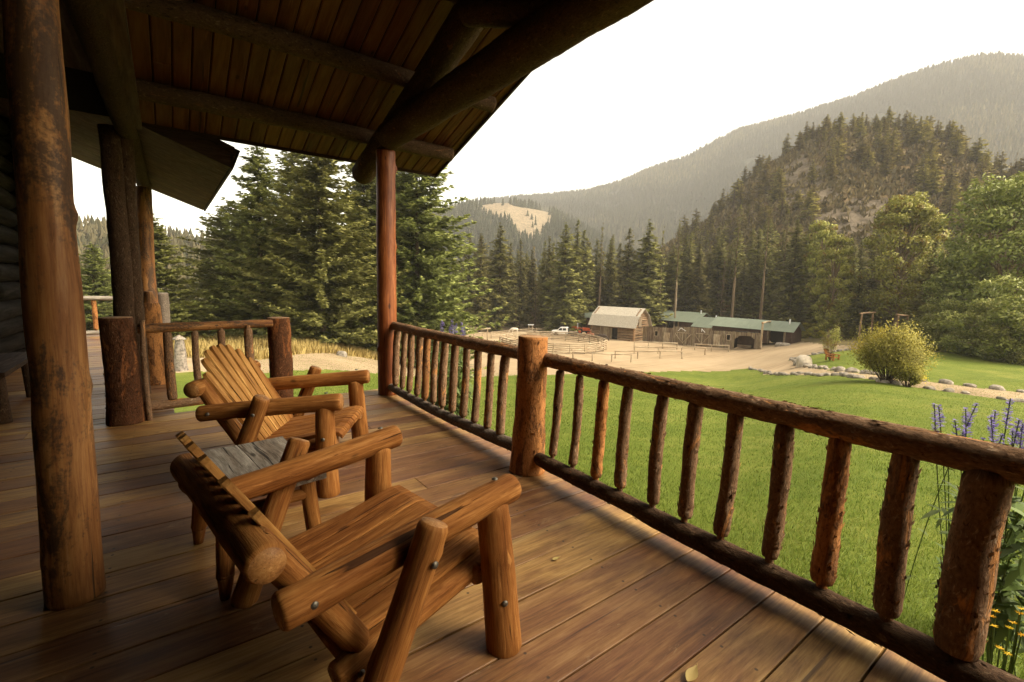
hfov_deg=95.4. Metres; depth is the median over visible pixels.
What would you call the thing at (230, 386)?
log armchair
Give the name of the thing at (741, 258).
forest spruce
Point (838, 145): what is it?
knoll pine
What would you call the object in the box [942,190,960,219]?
knoll pine
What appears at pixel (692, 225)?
knoll pine
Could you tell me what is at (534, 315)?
dead spruce
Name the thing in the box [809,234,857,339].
cottonwood tree
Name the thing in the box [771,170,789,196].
knoll pine
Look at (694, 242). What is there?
knoll pine
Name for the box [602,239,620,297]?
spruce tree
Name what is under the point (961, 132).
knoll pine
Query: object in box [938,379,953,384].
path stone
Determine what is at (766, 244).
lodgepole pine
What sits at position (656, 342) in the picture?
hitching rail
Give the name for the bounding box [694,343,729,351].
hitching rail
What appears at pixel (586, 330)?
tractor
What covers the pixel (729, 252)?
forest spruce
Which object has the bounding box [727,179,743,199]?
knoll pine
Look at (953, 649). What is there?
log railing
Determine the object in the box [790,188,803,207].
knoll pine
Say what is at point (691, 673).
fallen leaf
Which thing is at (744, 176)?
knoll pine
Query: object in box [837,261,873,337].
spruce tree
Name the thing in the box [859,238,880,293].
forest spruce
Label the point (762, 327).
log gateway
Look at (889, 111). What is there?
knoll pine
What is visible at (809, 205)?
knoll pine
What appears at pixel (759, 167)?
knoll pine
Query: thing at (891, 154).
knoll pine
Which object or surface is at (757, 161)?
knoll pine
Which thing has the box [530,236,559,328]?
spruce tree
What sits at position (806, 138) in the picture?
knoll pine
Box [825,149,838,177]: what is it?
knoll pine
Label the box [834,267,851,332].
forest spruce
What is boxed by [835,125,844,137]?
knoll pine
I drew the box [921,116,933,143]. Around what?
knoll pine
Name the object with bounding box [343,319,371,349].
young fir
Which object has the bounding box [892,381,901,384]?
path stone
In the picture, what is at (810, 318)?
forest spruce
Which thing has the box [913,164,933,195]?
knoll pine
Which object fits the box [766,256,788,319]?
spruce tree
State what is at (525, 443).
log railing
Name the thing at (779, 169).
knoll pine
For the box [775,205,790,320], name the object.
lodgepole pine
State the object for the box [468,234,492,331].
spruce tree
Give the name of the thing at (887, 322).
forest spruce
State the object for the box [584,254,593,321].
spruce tree
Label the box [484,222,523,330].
spruce tree
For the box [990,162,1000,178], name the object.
knoll pine
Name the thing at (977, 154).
knoll pine
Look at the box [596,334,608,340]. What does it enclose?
horse
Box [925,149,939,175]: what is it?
knoll pine
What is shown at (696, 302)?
spruce tree
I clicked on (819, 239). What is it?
cottonwood tree
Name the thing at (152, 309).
stub post
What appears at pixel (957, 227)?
knoll pine
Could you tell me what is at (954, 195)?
knoll pine
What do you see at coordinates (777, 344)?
boulder
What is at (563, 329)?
pickup truck
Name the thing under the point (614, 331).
doorway
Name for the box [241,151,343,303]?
fir tree
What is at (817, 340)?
forest ground
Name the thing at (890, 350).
shrub
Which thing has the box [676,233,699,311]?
spruce tree
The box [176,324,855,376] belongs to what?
dirt yard
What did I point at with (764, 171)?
knoll pine
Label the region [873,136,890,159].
knoll pine
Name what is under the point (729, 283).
spruce tree
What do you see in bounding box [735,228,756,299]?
forest spruce
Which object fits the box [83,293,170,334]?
log railing
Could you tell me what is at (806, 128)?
knoll pine
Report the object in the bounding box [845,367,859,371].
path stone
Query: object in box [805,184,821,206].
knoll pine
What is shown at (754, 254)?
forest spruce
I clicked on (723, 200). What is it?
knoll pine
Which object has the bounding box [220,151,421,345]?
fir tree
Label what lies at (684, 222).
knoll pine
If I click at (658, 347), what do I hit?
hitching rail
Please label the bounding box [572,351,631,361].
hitching rail
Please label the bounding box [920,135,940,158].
knoll pine
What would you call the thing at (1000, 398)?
path stone
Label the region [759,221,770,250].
forest spruce
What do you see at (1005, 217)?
cottonwood tree
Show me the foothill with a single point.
(522, 220)
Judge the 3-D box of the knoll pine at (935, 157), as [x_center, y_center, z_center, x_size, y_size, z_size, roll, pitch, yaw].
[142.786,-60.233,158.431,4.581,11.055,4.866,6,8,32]
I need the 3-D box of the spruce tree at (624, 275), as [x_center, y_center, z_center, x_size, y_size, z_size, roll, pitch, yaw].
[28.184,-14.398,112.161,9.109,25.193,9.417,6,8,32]
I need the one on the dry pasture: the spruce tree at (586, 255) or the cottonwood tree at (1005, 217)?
the spruce tree at (586, 255)
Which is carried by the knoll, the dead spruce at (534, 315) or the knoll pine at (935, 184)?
the knoll pine at (935, 184)
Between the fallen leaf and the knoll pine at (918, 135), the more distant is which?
the knoll pine at (918, 135)
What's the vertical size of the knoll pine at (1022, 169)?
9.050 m
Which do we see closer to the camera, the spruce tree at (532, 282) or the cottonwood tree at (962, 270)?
the cottonwood tree at (962, 270)
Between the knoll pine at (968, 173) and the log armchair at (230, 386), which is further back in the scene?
the knoll pine at (968, 173)
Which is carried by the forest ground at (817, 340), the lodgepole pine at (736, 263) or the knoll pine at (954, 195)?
the lodgepole pine at (736, 263)
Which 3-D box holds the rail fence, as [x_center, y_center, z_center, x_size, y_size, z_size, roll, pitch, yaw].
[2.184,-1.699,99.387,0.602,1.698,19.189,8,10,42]
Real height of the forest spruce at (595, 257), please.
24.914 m
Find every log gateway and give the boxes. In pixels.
[760,321,770,348]
[858,312,875,338]
[896,314,910,333]
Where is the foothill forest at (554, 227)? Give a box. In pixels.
[419,196,639,279]
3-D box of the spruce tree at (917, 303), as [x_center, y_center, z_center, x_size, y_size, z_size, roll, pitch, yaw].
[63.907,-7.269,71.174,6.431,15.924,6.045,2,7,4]
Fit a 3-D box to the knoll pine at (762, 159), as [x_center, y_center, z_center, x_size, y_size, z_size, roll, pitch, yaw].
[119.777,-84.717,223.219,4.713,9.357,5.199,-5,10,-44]
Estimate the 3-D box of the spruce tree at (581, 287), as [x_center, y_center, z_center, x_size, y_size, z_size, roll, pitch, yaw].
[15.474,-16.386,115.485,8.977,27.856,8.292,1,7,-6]
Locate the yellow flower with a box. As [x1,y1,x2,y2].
[986,606,1023,674]
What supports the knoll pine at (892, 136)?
on the knoll
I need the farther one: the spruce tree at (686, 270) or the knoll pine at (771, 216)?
the knoll pine at (771, 216)
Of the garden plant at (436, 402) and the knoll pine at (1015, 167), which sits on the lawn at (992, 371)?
the garden plant at (436, 402)
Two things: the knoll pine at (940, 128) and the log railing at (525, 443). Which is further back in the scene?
the knoll pine at (940, 128)
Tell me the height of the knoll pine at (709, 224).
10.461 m
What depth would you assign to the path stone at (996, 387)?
27.38 m
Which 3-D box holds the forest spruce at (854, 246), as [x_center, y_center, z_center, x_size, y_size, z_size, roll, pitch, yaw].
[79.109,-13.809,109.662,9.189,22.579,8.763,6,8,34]
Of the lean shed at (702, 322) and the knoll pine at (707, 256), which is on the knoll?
the knoll pine at (707, 256)
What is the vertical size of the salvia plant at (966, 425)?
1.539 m
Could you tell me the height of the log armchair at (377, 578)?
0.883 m
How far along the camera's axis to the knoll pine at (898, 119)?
201.64 m
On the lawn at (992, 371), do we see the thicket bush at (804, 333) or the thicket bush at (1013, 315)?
the thicket bush at (1013, 315)
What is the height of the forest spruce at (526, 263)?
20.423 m
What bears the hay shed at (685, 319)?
on the dirt yard at (716, 359)
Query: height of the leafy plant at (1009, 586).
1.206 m
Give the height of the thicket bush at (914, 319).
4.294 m
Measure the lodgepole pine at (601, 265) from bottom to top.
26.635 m
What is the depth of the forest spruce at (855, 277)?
93.44 m
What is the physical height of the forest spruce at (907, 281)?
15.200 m
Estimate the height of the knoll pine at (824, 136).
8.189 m
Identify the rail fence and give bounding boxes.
[491,327,549,336]
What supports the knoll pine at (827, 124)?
on the knoll
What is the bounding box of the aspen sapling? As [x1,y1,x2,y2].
[820,326,842,359]
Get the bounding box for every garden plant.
[413,344,450,410]
[436,349,473,418]
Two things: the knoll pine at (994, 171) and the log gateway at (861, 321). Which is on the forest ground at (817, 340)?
the log gateway at (861, 321)
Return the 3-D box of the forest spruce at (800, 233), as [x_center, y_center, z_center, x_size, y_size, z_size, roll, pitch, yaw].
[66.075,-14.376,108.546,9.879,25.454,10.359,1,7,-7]
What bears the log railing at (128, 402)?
on the log lodge
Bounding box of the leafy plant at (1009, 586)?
[933,484,1023,675]
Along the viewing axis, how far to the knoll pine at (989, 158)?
175.08 m
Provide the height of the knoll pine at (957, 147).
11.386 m
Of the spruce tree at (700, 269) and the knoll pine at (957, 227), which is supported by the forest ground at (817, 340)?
the spruce tree at (700, 269)
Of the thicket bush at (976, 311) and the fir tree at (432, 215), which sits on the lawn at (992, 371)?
the thicket bush at (976, 311)
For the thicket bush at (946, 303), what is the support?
on the lawn at (992, 371)
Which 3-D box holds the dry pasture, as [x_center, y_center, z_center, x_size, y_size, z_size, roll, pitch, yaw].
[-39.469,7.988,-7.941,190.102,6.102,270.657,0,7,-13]
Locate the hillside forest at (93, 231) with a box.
[76,213,293,314]
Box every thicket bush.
[802,323,817,337]
[807,326,826,337]
[835,328,848,336]
[900,302,973,350]
[901,316,931,347]
[912,296,998,352]
[929,275,1023,360]
[939,299,1014,359]
[942,324,984,354]
[976,302,1023,364]
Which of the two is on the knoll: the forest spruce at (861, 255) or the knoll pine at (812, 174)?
the knoll pine at (812, 174)
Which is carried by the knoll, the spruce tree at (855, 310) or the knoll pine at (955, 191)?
the knoll pine at (955, 191)
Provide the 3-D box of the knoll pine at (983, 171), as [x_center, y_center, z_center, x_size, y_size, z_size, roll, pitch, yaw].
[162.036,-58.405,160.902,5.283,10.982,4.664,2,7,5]
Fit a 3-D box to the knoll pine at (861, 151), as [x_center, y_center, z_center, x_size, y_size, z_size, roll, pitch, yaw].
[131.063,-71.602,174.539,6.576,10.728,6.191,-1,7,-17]
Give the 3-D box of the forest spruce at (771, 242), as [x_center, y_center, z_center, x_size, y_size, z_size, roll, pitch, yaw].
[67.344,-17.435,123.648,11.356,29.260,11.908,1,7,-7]
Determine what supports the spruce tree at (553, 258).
on the dry pasture
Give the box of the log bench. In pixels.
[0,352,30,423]
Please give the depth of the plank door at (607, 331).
96.82 m
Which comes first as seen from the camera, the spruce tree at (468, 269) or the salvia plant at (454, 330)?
the salvia plant at (454, 330)
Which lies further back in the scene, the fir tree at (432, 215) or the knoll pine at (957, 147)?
the knoll pine at (957, 147)
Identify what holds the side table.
on the log lodge
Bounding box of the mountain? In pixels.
[570,67,1022,248]
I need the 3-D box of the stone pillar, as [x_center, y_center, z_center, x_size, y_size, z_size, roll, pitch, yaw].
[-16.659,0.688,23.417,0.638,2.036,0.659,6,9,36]
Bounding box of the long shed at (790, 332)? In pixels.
[709,317,805,343]
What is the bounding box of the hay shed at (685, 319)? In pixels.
[653,310,710,327]
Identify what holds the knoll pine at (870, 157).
on the knoll
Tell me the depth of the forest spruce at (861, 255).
101.25 m
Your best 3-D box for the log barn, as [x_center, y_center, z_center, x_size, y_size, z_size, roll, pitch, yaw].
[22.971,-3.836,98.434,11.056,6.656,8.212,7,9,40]
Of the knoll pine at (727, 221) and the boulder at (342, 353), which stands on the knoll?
the knoll pine at (727, 221)
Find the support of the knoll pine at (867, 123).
on the knoll
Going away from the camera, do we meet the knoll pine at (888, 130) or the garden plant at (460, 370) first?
the garden plant at (460, 370)
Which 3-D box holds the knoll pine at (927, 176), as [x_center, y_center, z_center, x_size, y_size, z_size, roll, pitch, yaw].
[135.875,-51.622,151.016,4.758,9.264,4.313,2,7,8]
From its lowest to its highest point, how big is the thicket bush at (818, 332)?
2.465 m
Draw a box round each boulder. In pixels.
[336,351,346,356]
[775,342,790,346]
[795,355,812,367]
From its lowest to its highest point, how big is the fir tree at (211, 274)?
13.487 m
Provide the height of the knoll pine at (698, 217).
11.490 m
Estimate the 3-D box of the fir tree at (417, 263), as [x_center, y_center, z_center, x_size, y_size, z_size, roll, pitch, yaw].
[-10.402,-8.684,48.818,20.732,24.735,19.039,2,7,2]
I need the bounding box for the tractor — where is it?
[576,323,590,333]
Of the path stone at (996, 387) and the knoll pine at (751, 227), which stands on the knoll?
the knoll pine at (751, 227)
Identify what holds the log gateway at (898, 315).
on the forest ground at (817, 340)
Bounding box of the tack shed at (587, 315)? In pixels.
[584,312,592,328]
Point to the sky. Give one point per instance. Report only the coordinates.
(662, 82)
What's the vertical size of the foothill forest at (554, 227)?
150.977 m
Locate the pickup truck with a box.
[551,327,577,335]
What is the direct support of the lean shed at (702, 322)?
on the dirt yard at (716, 359)
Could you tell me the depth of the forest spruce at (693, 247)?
129.56 m
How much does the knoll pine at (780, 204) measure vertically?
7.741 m
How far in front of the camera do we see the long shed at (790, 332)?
84.69 m
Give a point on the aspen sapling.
(830, 349)
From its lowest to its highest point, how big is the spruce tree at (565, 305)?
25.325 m
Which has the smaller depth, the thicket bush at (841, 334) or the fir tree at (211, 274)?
the fir tree at (211, 274)
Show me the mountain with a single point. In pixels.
(752, 159)
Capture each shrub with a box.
[842,317,947,382]
[887,359,928,386]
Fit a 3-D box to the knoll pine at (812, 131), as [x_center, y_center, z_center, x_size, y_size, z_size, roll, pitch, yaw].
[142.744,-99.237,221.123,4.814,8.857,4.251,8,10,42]
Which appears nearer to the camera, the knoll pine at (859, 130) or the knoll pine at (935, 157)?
the knoll pine at (935, 157)
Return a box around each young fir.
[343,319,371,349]
[399,302,462,367]
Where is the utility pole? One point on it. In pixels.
(675, 305)
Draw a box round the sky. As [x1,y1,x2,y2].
[72,0,1023,237]
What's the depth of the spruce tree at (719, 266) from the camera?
120.92 m
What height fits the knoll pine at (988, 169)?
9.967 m
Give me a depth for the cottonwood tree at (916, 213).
74.69 m
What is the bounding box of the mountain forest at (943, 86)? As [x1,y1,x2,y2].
[439,50,1023,252]
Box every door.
[600,327,611,338]
[664,332,669,341]
[713,334,719,344]
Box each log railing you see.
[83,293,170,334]
[98,316,293,426]
[388,321,547,476]
[534,353,1023,681]
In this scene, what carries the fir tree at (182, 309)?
on the dry pasture
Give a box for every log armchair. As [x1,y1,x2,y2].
[170,425,521,681]
[183,344,369,498]
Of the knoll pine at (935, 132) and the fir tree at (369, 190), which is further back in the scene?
the knoll pine at (935, 132)
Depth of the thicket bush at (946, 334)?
53.20 m
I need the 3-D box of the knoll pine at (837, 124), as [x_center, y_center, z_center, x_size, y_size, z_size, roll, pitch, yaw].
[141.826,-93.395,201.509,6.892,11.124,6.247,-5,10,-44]
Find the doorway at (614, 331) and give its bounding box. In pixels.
[612,328,617,338]
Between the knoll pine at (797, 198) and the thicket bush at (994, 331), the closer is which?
the thicket bush at (994, 331)
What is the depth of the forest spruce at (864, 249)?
120.19 m
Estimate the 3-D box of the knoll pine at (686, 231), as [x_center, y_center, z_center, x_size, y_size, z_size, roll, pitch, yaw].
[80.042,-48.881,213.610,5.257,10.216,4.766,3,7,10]
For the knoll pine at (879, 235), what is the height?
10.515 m
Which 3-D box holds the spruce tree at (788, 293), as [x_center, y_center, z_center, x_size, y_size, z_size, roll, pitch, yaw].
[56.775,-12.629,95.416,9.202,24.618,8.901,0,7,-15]
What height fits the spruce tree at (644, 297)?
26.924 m
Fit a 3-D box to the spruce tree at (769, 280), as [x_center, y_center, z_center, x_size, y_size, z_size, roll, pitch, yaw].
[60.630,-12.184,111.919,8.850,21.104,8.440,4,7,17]
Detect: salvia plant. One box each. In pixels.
[440,319,470,419]
[903,398,1023,658]
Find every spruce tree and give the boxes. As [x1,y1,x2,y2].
[457,236,476,322]
[465,233,493,320]
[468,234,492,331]
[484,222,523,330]
[495,242,516,326]
[509,238,531,327]
[516,258,530,323]
[520,249,542,326]
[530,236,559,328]
[535,241,551,323]
[539,222,587,330]
[551,242,558,299]
[562,219,589,325]
[571,230,598,327]
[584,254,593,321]
[584,258,606,313]
[596,234,621,306]
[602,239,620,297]
[608,227,639,307]
[623,219,672,326]
[656,243,687,310]
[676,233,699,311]
[680,242,714,316]
[690,245,711,312]
[702,236,735,317]
[702,253,722,316]
[714,245,740,316]
[726,257,752,317]
[739,256,767,319]
[745,246,779,320]
[762,218,812,322]
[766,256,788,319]
[777,218,818,323]
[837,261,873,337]
[859,251,884,336]
[899,241,939,335]
[916,255,945,334]
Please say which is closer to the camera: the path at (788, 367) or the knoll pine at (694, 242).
the path at (788, 367)
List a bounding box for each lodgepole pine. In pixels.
[595,223,606,305]
[656,226,666,297]
[672,220,683,311]
[728,200,743,317]
[758,203,772,319]
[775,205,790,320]
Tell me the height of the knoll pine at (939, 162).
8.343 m
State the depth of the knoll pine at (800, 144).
205.53 m
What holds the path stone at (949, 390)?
on the path at (788, 367)
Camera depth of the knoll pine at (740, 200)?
196.75 m
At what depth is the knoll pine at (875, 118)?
209.16 m
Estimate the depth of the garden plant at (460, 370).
5.50 m
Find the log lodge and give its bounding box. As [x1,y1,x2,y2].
[0,0,945,681]
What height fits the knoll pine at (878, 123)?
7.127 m
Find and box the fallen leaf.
[685,663,697,680]
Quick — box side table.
[191,436,326,600]
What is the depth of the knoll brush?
168.12 m
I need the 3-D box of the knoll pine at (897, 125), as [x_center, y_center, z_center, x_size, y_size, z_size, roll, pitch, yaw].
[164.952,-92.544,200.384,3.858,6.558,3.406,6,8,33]
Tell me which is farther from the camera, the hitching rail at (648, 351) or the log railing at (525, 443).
the hitching rail at (648, 351)
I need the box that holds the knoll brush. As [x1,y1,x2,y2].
[641,125,1022,279]
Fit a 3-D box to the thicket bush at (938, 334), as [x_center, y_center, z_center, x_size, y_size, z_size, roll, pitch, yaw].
[52.827,-1.748,57.480,7.113,6.602,7.965,3,7,16]
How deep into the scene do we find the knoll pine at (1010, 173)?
161.44 m
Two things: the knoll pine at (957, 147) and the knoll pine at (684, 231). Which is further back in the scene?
the knoll pine at (684, 231)
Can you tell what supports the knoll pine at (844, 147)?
on the knoll
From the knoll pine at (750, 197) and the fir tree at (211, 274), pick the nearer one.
the fir tree at (211, 274)
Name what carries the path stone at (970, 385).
on the path at (788, 367)
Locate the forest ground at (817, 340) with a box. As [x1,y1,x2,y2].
[456,317,948,352]
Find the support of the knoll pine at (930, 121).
on the knoll
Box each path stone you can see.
[834,366,844,371]
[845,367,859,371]
[853,375,864,378]
[860,370,870,373]
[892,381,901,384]
[923,386,935,389]
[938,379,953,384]
[942,388,954,391]
[963,383,976,387]
[988,384,1005,390]
[996,396,1006,399]
[1008,398,1023,402]
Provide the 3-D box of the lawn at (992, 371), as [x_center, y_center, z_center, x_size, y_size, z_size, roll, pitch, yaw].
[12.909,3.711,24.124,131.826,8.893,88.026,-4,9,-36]
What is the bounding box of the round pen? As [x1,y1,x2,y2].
[499,331,606,353]
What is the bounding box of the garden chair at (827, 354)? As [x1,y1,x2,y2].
[824,349,839,360]
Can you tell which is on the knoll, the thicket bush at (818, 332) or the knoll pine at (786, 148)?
the knoll pine at (786, 148)
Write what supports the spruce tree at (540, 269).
on the dry pasture
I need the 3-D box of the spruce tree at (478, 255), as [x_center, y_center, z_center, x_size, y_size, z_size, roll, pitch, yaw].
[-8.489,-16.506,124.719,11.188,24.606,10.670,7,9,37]
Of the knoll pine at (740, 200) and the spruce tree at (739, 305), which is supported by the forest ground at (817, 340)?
the spruce tree at (739, 305)
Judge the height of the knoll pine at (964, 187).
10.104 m
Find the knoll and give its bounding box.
[665,132,991,268]
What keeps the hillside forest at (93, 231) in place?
on the hill
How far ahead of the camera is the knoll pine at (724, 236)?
174.39 m
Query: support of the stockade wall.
on the dirt yard at (716, 359)
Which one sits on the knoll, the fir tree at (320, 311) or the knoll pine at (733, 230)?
the knoll pine at (733, 230)
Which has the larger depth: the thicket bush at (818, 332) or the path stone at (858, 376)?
the thicket bush at (818, 332)
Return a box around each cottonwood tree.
[797,219,841,332]
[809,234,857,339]
[856,191,953,334]
[919,244,1010,316]
[923,171,1023,312]
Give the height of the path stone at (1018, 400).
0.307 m
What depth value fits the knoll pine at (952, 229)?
131.79 m
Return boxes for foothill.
[444,203,614,270]
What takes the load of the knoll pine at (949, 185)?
on the knoll
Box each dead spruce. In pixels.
[513,279,518,325]
[531,283,539,330]
[714,261,728,316]
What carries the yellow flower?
on the lawn at (992, 371)
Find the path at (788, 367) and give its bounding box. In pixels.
[748,360,1023,399]
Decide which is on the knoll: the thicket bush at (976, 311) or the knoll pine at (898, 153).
the knoll pine at (898, 153)
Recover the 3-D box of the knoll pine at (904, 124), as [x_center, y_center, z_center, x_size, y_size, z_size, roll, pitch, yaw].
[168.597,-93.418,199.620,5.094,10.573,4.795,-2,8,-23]
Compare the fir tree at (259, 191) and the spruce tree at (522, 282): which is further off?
the spruce tree at (522, 282)
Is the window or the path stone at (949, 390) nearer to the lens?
the path stone at (949, 390)
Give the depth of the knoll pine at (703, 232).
205.80 m
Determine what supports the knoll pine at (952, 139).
on the knoll
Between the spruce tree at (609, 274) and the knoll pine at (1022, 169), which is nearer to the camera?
the spruce tree at (609, 274)
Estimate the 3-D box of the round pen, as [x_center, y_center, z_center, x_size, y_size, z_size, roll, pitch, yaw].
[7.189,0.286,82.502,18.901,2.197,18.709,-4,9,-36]
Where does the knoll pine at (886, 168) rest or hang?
on the knoll
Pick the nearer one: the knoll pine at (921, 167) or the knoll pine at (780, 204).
the knoll pine at (921, 167)
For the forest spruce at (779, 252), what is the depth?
115.92 m
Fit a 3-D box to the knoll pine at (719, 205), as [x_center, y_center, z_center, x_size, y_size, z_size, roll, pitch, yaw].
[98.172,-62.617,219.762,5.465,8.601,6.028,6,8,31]
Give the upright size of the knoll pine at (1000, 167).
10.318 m
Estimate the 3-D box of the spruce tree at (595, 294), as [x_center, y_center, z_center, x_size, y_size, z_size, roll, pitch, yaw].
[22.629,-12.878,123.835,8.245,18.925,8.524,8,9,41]
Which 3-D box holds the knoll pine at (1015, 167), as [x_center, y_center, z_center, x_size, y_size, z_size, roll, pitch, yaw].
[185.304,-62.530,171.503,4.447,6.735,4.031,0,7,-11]
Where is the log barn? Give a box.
[588,306,651,341]
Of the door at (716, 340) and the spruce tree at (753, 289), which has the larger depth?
the spruce tree at (753, 289)
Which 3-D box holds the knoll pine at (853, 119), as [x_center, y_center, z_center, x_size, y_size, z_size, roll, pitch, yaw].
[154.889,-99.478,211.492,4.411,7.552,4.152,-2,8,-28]
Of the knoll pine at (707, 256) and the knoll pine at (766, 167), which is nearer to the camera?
the knoll pine at (707, 256)
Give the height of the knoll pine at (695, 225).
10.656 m
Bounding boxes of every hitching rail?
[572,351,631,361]
[614,350,682,358]
[634,341,677,348]
[634,346,705,354]
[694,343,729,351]
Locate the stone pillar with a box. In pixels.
[172,335,188,371]
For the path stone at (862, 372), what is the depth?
32.52 m
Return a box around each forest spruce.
[513,250,519,280]
[524,251,530,284]
[591,240,600,281]
[596,252,605,304]
[614,243,624,283]
[651,239,666,303]
[652,254,669,310]
[669,232,694,303]
[684,231,695,257]
[705,234,727,312]
[724,231,744,317]
[725,245,733,274]
[733,229,769,317]
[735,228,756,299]
[757,219,780,284]
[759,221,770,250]
[766,237,796,320]
[767,231,788,289]
[772,224,803,312]
[795,247,840,336]
[832,245,861,332]
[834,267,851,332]
[847,234,861,262]
[855,238,866,279]
[856,244,867,273]
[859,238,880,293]
[869,266,884,335]
[872,243,911,336]
[899,255,919,335]
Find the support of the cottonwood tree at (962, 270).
on the forest ground at (817, 340)
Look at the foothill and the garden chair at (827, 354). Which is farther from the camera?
the foothill
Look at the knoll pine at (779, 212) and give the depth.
163.13 m
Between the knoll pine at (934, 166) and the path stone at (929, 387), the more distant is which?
the knoll pine at (934, 166)
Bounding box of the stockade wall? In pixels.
[642,326,760,348]
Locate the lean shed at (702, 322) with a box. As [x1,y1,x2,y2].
[691,315,716,327]
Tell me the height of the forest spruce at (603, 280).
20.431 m
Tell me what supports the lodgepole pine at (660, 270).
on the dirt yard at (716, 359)
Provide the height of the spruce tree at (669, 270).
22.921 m
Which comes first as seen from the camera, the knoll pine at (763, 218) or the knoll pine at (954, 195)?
the knoll pine at (954, 195)
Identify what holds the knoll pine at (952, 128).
on the knoll
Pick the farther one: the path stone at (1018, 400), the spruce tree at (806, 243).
the spruce tree at (806, 243)
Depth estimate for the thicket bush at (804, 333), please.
89.42 m
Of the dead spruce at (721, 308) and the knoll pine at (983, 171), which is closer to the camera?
the dead spruce at (721, 308)
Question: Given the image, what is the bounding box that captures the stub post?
[143,291,165,385]
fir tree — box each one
[79,242,112,330]
[98,213,214,341]
[169,203,280,337]
[181,146,329,338]
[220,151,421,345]
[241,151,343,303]
[294,165,421,351]
[330,171,463,348]
[333,165,509,373]
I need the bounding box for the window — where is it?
[726,334,730,340]
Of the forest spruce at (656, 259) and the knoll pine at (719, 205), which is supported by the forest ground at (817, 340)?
the forest spruce at (656, 259)
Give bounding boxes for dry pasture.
[187,320,585,359]
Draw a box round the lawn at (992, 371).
[174,349,1023,679]
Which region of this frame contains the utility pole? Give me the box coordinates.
[673,282,676,327]
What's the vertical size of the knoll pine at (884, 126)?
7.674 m
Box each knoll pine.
[680,215,689,229]
[681,225,688,241]
[682,223,690,239]
[687,218,694,238]
[691,208,701,224]
[692,229,697,249]
[693,217,700,236]
[701,219,708,237]
[703,244,713,261]
[707,209,714,227]
[708,203,716,217]
[714,189,726,208]
[714,199,724,213]
[720,222,729,246]
[724,212,731,224]
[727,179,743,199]
[728,214,740,238]
[734,183,746,208]
[739,167,750,183]
[744,187,754,205]
[744,218,756,247]
[752,155,761,169]
[752,167,758,179]
[756,154,765,171]
[756,205,769,226]
[757,162,762,172]
[757,163,771,183]
[760,158,772,175]
[762,207,774,234]
[765,175,780,201]
[770,166,785,184]
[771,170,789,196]
[776,191,787,209]
[776,192,784,217]
[781,133,792,154]
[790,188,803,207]
[795,132,804,151]
[798,189,821,219]
[800,121,810,139]
[804,131,809,143]
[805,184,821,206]
[807,122,816,138]
[807,159,818,183]
[815,116,833,136]
[819,127,828,143]
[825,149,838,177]
[825,162,837,181]
[831,136,845,160]
[832,112,847,134]
[833,129,848,155]
[833,147,842,167]
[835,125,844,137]
[847,113,856,126]
[850,135,868,160]
[852,112,866,139]
[861,146,875,168]
[864,114,871,126]
[865,219,882,238]
[871,114,879,124]
[871,119,882,131]
[872,122,882,146]
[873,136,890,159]
[878,148,894,175]
[879,117,890,133]
[881,106,897,127]
[884,129,890,146]
[884,140,899,164]
[885,126,903,151]
[892,114,902,129]
[892,144,904,161]
[893,118,899,130]
[899,110,909,130]
[901,131,910,146]
[904,114,917,134]
[907,118,929,145]
[913,154,934,182]
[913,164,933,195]
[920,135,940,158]
[920,168,945,195]
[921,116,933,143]
[922,115,935,132]
[922,168,937,188]
[925,147,939,170]
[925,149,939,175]
[931,120,940,137]
[933,157,946,174]
[934,122,944,136]
[939,120,959,142]
[939,185,963,209]
[940,163,960,193]
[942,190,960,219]
[945,121,958,137]
[945,210,956,234]
[946,129,965,155]
[947,181,963,205]
[948,133,956,150]
[949,213,974,246]
[953,125,973,146]
[959,176,972,204]
[962,163,976,186]
[968,136,989,164]
[972,155,990,182]
[975,154,996,178]
[983,149,992,166]
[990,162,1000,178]
[992,151,1010,174]
[1006,168,1015,177]
[1008,162,1020,173]
[1015,158,1023,175]
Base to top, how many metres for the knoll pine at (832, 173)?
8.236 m
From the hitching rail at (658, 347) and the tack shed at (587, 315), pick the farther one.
the tack shed at (587, 315)
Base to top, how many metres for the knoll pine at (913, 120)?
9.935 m
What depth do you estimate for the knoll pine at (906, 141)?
179.85 m
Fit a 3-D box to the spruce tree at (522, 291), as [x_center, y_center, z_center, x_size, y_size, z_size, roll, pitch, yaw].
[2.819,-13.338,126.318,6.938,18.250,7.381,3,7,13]
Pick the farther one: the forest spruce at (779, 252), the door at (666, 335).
the forest spruce at (779, 252)
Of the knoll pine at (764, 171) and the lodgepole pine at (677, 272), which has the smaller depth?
the lodgepole pine at (677, 272)
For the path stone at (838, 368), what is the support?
on the path at (788, 367)
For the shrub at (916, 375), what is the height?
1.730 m
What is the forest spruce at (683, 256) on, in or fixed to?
on the forest ground at (817, 340)
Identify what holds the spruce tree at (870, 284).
on the forest ground at (817, 340)

